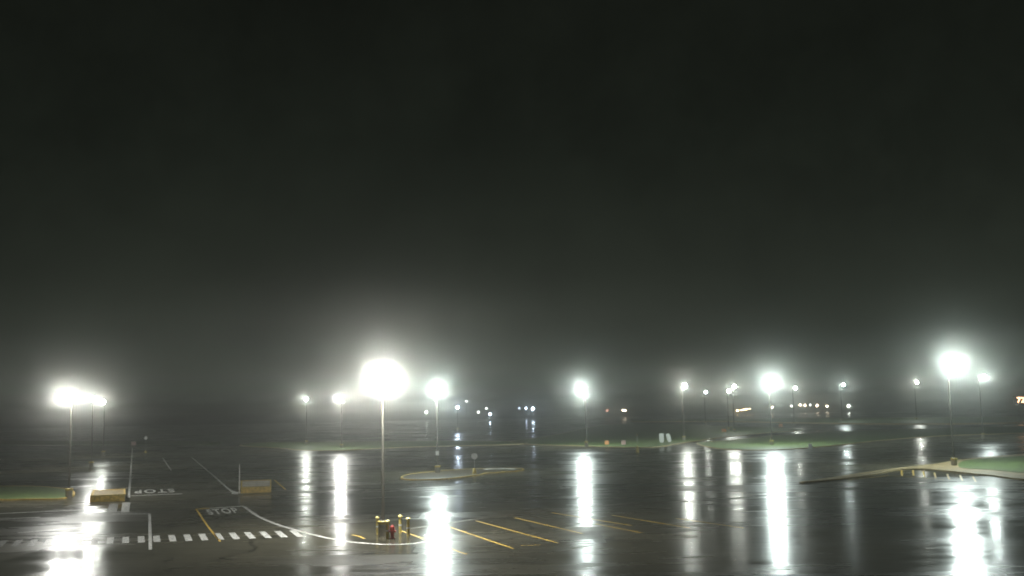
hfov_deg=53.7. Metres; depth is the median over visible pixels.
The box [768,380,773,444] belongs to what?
lamp post
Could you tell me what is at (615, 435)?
grass verge
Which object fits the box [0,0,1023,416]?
sky
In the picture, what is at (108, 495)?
concrete barrier
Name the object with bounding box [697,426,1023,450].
grass island
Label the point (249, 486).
barrier board
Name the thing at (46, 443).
grass strip
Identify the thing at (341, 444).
lamp post
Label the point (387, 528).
bollard
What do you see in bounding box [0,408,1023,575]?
parking lot
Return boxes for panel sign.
[659,433,663,442]
[666,434,670,441]
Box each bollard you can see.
[375,516,379,534]
[385,520,389,538]
[398,515,401,532]
[406,517,409,535]
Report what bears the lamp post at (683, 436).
on the grass verge
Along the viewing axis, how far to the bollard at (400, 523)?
72.34 m
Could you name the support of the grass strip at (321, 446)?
on the parking lot
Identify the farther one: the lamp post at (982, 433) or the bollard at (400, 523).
the lamp post at (982, 433)
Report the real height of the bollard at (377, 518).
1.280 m
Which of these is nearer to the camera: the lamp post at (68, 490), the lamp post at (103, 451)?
the lamp post at (68, 490)
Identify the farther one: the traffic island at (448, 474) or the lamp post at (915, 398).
the lamp post at (915, 398)
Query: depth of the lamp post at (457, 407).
351.12 m
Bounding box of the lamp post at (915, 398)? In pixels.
[914,381,917,418]
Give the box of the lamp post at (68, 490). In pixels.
[57,391,78,498]
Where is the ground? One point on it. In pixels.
(472, 413)
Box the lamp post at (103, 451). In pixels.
[101,400,104,455]
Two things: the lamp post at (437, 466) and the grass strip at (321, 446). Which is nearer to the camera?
the lamp post at (437, 466)
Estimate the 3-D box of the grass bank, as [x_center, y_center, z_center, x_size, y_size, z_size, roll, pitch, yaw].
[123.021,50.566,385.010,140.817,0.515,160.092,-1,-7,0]
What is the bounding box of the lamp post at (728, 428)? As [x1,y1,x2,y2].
[727,389,729,430]
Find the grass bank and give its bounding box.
[630,417,1023,424]
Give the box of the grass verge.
[510,423,802,447]
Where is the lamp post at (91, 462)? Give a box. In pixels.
[89,396,94,467]
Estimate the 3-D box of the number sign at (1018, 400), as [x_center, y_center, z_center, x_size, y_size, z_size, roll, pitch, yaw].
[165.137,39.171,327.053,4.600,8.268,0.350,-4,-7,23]
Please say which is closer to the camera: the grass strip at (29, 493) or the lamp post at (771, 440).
the grass strip at (29, 493)
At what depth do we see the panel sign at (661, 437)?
212.00 m
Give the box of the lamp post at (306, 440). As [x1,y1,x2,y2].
[304,397,307,443]
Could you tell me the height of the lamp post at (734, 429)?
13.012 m
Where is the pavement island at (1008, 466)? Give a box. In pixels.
[799,454,1023,482]
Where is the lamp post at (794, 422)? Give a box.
[792,387,795,425]
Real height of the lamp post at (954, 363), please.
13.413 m
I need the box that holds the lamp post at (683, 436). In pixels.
[682,384,685,439]
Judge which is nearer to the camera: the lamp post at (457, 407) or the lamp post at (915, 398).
the lamp post at (457, 407)
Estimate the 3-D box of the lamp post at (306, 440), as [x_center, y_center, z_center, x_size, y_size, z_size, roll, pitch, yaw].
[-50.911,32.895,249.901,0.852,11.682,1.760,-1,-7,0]
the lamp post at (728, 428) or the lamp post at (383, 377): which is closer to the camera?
the lamp post at (383, 377)
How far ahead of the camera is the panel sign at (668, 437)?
214.15 m
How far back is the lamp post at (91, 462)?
165.01 m
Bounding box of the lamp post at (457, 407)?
[456,406,458,430]
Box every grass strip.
[0,441,219,445]
[0,486,74,500]
[239,441,526,450]
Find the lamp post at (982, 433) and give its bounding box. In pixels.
[978,375,986,437]
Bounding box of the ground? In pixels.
[0,397,1023,428]
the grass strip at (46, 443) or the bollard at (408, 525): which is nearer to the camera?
the bollard at (408, 525)
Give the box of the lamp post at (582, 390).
[580,388,587,445]
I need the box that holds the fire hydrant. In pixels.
[389,524,395,538]
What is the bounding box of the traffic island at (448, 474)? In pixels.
[400,468,523,480]
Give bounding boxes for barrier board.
[239,464,270,492]
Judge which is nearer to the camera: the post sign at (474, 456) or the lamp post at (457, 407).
the post sign at (474, 456)
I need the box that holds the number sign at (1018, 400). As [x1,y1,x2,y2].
[1013,396,1023,419]
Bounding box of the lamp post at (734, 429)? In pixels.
[732,385,735,431]
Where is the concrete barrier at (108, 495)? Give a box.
[90,489,125,501]
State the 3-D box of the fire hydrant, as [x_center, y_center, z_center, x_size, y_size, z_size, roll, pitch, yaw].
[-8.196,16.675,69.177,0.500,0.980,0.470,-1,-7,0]
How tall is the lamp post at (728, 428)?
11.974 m
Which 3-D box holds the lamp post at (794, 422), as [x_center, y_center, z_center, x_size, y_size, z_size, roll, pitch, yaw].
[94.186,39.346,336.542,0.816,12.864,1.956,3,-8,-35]
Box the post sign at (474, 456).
[471,453,476,473]
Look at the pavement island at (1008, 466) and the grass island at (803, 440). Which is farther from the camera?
the grass island at (803, 440)
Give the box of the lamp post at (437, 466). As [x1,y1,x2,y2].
[434,387,440,472]
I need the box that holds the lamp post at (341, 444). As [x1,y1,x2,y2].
[339,395,342,447]
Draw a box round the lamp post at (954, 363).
[947,360,957,465]
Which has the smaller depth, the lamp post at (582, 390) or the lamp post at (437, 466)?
the lamp post at (437, 466)
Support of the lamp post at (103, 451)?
on the parking lot
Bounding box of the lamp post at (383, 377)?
[377,371,389,536]

